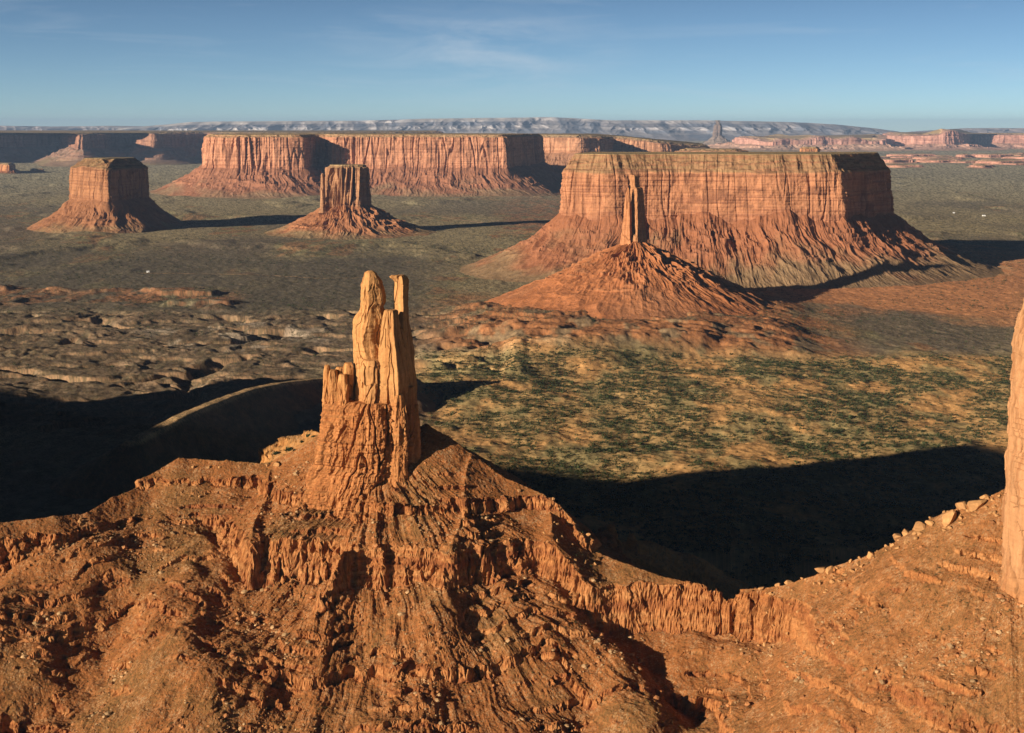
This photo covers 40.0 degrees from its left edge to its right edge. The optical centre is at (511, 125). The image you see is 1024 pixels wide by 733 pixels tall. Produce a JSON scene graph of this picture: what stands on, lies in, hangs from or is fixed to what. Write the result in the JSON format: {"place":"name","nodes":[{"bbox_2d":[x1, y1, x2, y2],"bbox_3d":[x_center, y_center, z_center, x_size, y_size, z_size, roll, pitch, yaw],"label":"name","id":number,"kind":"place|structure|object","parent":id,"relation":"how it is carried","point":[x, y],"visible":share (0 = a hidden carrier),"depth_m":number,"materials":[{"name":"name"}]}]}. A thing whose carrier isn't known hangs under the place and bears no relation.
{"place":"outdoors","nodes":[
{"label":"outdoors","id":0,"kind":"place"},
{"bbox_2d":[0,141,1023,587],"bbox_3d":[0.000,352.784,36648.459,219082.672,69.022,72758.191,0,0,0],"label":"ground","id":1,"kind":"structure","parent":0,"point":[80,433],"depth_m":2230.74,"materials":[{"name":"soil"}]},
{"bbox_2d":[0,162,23,173],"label":"rock outcrop","id":2,"kind":"object","parent":1,"relation":"on","point":[7,168],"visible":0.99,"depth_m":10920.66,"materials":[{"name":"stone"}]},
{"bbox_2d":[28,168,45,172],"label":"rock outcrop","id":3,"kind":"object","parent":1,"relation":"on","point":[34,170],"visible":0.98,"depth_m":11198.44,"materials":[{"name":"stone"}]},
{"bbox_2d":[0,126,140,129],"bbox_3d":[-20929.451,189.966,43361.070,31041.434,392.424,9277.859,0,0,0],"label":"escarpment","id":4,"kind":"structure","parent":1,"relation":"on","point":[59,127],"depth_m":41899.23,"materials":[{"name":"grey stone"}]},
{"bbox_2d":[26,157,185,233],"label":"butte","id":5,"kind":"object","parent":1,"relation":"on","point":[109,194],"visible":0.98,"depth_m":4943.47,"materials":[{"name":"stone"}]},
{"bbox_2d":[0,130,442,166],"bbox_3d":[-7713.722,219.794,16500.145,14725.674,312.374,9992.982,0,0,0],"label":"cliff line","id":6,"kind":"object","parent":1,"relation":"on","point":[60,148],"visible":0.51,"depth_m":14350.48,"materials":[{"name":"stone"}]},
{"bbox_2d":[161,273,325,278],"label":"dirt track","id":7,"kind":"structure","parent":1,"relation":"on","point":[249,274],"depth_m":3474.49,"materials":[{"name":"brown soil"}]},
{"bbox_2d":[264,164,436,239],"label":"butte","id":8,"kind":"object","parent":1,"relation":"on","point":[347,210],"visible":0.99,"depth_m":4817.56,"materials":[{"name":"stone"}]},
{"bbox_2d":[150,133,562,198],"bbox_3d":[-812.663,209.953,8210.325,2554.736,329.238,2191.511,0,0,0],"label":"mesa","id":9,"kind":"structure","parent":1,"relation":"on","point":[258,165],"depth_m":7511.40,"materials":[{"name":"stone"}]},
{"bbox_2d":[441,217,527,226],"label":"dirt track","id":10,"kind":"structure","parent":1,"relation":"on","point":[481,222],"depth_m":5339.73,"materials":[{"name":"brown soil"}]},
{"bbox_2d":[116,117,897,140],"bbox_3d":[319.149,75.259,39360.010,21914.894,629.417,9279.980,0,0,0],"label":"escarpment","id":11,"kind":"structure","parent":1,"relation":"on","point":[688,130],"depth_m":37133.44,"materials":[{"name":"grey stone"}]},
{"bbox_2d":[0,235,1023,587],"bbox_3d":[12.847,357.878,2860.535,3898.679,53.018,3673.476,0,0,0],"label":"desert scrub","id":12,"kind":"object","parent":1,"relation":"on","point":[704,409],"visible":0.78,"depth_m":1695.90,"materials":[{"name":"green plant"}]},
{"bbox_2d":[538,133,709,174],"bbox_3d":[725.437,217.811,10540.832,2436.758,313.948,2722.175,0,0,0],"label":"mesa","id":13,"kind":"structure","parent":1,"relation":"on","point":[561,150],"depth_m":9655.65,"materials":[{"name":"stone"}]},
{"bbox_2d":[485,175,774,318],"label":"rock spire","id":14,"kind":"object","parent":1,"relation":"on","point":[633,274],"visible":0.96,"depth_m":2738.98,"materials":[{"name":"stone"}]},
{"bbox_2d":[674,148,748,151],"bbox_3d":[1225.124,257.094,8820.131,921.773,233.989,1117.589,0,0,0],"label":"mesa","id":15,"kind":"structure","parent":1,"relation":"on","point":[711,150],"depth_m":8589.50,"materials":[{"name":"stone"}]},
{"bbox_2d":[703,120,729,145],"bbox_3d":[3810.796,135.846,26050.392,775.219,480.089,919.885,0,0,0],"label":"volcanic neck","id":16,"kind":"object","parent":1,"relation":"on","point":[717,137],"visible":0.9,"depth_m":25917.01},
{"bbox_2d":[460,152,1003,288],"bbox_3d":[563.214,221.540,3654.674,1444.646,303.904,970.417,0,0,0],"label":"mesa","id":17,"kind":"structure","parent":1,"relation":"on","point":[814,220],"depth_m":3439.72,"materials":[{"name":"stone"}]},
{"bbox_2d":[800,147,820,151],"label":"red knoll","id":18,"kind":"structure","parent":1,"relation":"on","point":[809,149],"depth_m":9307.23,"materials":[{"name":"stone"}]},
{"bbox_2d":[708,134,921,151],"bbox_3d":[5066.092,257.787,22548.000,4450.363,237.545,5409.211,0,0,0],"label":"cliff line","id":19,"kind":"object","parent":1,"relation":"on","point":[829,143],"visible":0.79,"depth_m":20809.72,"materials":[{"name":"stone"}]},
{"bbox_2d":[881,158,916,163],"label":"rock dome","id":20,"kind":"object","parent":1,"relation":"on","point":[896,161],"visible":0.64,"depth_m":13762.58,"materials":[{"name":"stone"}]},
{"bbox_2d":[886,164,923,167],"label":"rock dome","id":21,"kind":"object","parent":1,"relation":"on","point":[903,165],"visible":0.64,"depth_m":12441.06,"materials":[{"name":"stone"}]},
{"bbox_2d":[887,156,924,158],"bbox_3d":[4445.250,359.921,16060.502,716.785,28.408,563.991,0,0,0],"label":"rock dome","id":22,"kind":"object","parent":1,"relation":"on","point":[908,157],"visible":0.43,"depth_m":15971.40,"materials":[{"name":"stone"}]},
{"bbox_2d":[886,153,934,156],"bbox_3d":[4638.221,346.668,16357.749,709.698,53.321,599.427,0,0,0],"label":"rock dome","id":23,"kind":"object","parent":1,"relation":"on","point":[911,154],"visible":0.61,"depth_m":16225.85,"materials":[{"name":"stone"}]},
{"bbox_2d":[914,159,960,162],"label":"rock dome","id":24,"kind":"object","parent":1,"relation":"on","point":[935,161],"visible":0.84,"depth_m":13963.02,"materials":[{"name":"stone"}]},
{"bbox_2d":[912,156,963,158],"bbox_3d":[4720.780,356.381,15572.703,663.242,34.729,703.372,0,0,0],"label":"rock dome","id":25,"kind":"object","parent":1,"relation":"on","point":[937,157],"visible":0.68,"depth_m":15493.25,"materials":[{"name":"stone"}]},
{"bbox_2d":[916,158,962,159],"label":"rock dome","id":26,"kind":"object","parent":1,"relation":"on","point":[940,158],"visible":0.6,"depth_m":15099.04,"materials":[{"name":"stone"}]},
{"bbox_2d":[883,129,1023,150],"bbox_3d":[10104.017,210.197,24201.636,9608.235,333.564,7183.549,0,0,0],"label":"cliff line","id":27,"kind":"object","parent":1,"relation":"on","point":[949,140],"visible":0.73,"depth_m":21470.69,"materials":[{"name":"stone"}]},
{"bbox_2d":[950,160,974,162],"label":"rock dome","id":28,"kind":"object","parent":1,"relation":"on","point":[964,161],"visible":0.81,"depth_m":13880.95,"materials":[{"name":"stone"}]},
{"bbox_2d":[955,154,972,157],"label":"rock dome","id":29,"kind":"object","parent":1,"relation":"on","point":[964,155],"visible":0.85,"depth_m":15998.27,"materials":[{"name":"stone"}]},
{"bbox_2d":[912,128,1023,132],"bbox_3d":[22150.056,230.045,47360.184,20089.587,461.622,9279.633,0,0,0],"label":"escarpment","id":30,"kind":"structure","parent":1,"relation":"on","point":[996,130],"depth_m":45763.22,"materials":[{"name":"stone"}]},
{"bbox_2d":[967,164,995,167],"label":"rock dome","id":31,"kind":"object","parent":1,"relation":"on","point":[976,165],"visible":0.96,"depth_m":12487.71,"materials":[{"name":"stone"}]},
{"bbox_2d":[973,165,992,168],"bbox_3d":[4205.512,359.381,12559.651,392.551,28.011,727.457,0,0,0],"label":"rock dome","id":32,"kind":"object","parent":1,"relation":"on","point":[981,166],"visible":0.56,"depth_m":12272.62,"materials":[{"name":"orange stone"}]},
{"bbox_2d":[971,153,1012,157],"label":"rock dome","id":33,"kind":"object","parent":1,"relation":"on","point":[990,155],"visible":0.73,"depth_m":16072.86,"materials":[{"name":"stone"}]},
{"bbox_2d":[972,160,1023,164],"bbox_3d":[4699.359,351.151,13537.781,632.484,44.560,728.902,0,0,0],"label":"rock dome","id":34,"kind":"object","parent":1,"relation":"on","point":[993,162],"visible":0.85,"depth_m":13403.69,"materials":[{"name":"stone"}]},
{"bbox_2d":[978,159,1023,160],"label":"rock dome","id":35,"kind":"object","parent":1,"relation":"on","point":[1003,159],"visible":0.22,"depth_m":13935.20,"materials":[{"name":"stone"}]},
{"bbox_2d":[995,162,1023,164],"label":"rock dome","id":36,"kind":"object","parent":1,"relation":"on","point":[1019,163],"visible":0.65,"depth_m":13170.13,"materials":[{"name":"stone"}]},
{"bbox_2d":[1001,156,1023,158],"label":"rock dome","id":37,"kind":"object","parent":1,"relation":"on","point":[1014,157],"visible":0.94,"depth_m":15668.78,"materials":[{"name":"stone"}]},
{"bbox_2d":[0,423,1023,732],"bbox_3d":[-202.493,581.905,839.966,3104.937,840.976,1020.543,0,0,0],"label":"ridge","id":38,"kind":"structure","parent":0,"point":[698,609],"depth_m":731.61,"materials":[{"name":"orange stone"}]},
{"bbox_2d":[303,270,421,518],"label":"rock butte","id":39,"kind":"object","parent":38,"relation":"on","point":[368,438],"visible":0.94,"depth_m":799.57,"materials":[{"name":"orange stone"}]},
{"bbox_2d":[0,461,1023,732],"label":"scree","id":40,"kind":"structure","parent":38,"relation":"on","point":[748,703],"depth_m":720.75,"materials":[{"name":"orange stone"}]},
{"bbox_2d":[0,434,1023,732],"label":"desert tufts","id":41,"kind":"object","parent":38,"relation":"on","point":[510,586],"visible":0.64,"depth_m":719.27,"materials":[{"name":"green plant"}]},
{"bbox_2d":[784,580,791,584],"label":"boulder","id":42,"kind":"object","parent":38,"relation":"on","point":[787,582],"visible":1,"depth_m":741.23,"materials":[{"name":"orange stone"}]},
{"bbox_2d":[814,567,825,573],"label":"boulder","id":43,"kind":"object","parent":38,"relation":"on","point":[820,570],"visible":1,"depth_m":734.18,"materials":[{"name":"orange stone"}]},
{"bbox_2d":[825,566,833,574],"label":"boulder","id":44,"kind":"object","parent":38,"relation":"on","point":[829,570],"visible":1,"depth_m":731.26,"materials":[{"name":"stone"}]},
{"bbox_2d":[867,551,873,558],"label":"boulder","id":45,"kind":"object","parent":38,"relation":"on","point":[870,555],"visible":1,"depth_m":720.83,"materials":[{"name":"stone"}]},
{"bbox_2d":[892,533,901,541],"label":"boulder","id":46,"kind":"object","parent":38,"relation":"on","point":[896,536],"visible":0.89,"depth_m":717.28,"materials":[{"name":"stone"}]},
{"bbox_2d":[902,529,908,535],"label":"boulder","id":47,"kind":"object","parent":38,"relation":"on","point":[905,532],"visible":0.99,"depth_m":714.70,"materials":[{"name":"stone"}]},
{"bbox_2d":[913,521,924,531],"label":"boulder","id":48,"kind":"object","parent":38,"relation":"on","point":[919,526],"visible":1,"depth_m":705.30,"materials":[{"name":"orange stone"}]},
{"bbox_2d":[925,520,933,525],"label":"boulder","id":49,"kind":"object","parent":38,"relation":"on","point":[929,522],"visible":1,"depth_m":703.60,"materials":[{"name":"orange stone"}]},
{"bbox_2d":[942,509,956,526],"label":"boulder","id":50,"kind":"object","parent":38,"relation":"on","point":[948,518],"visible":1,"depth_m":695.08,"materials":[{"name":"orange stone"}]},
{"bbox_2d":[955,501,966,509],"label":"boulder","id":51,"kind":"object","parent":38,"relation":"on","point":[960,505],"visible":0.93,"depth_m":698.68,"materials":[{"name":"stone"}]},
{"bbox_2d":[967,499,986,511],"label":"boulder","id":52,"kind":"object","parent":38,"relation":"on","point":[974,505],"visible":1,"depth_m":688.54,"materials":[{"name":"orange stone"}]},
{"bbox_2d":[979,494,989,498],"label":"boulder","id":53,"kind":"object","parent":38,"relation":"on","point":[983,496],"visible":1,"depth_m":692.83,"materials":[{"name":"orange stone"}]},
{"bbox_2d":[998,303,1023,604],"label":"rock pillar","id":54,"kind":"object","parent":38,"relation":"on","point":[1011,581],"visible":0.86,"depth_m":636.24,"materials":[{"name":"orange stone"}]},
{"bbox_2d":[0,0,1023,131],"label":"sky","id":55,"kind":"structure","parent":0,"point":[893,65],"materials":[{"name":"blue"}]}
]}

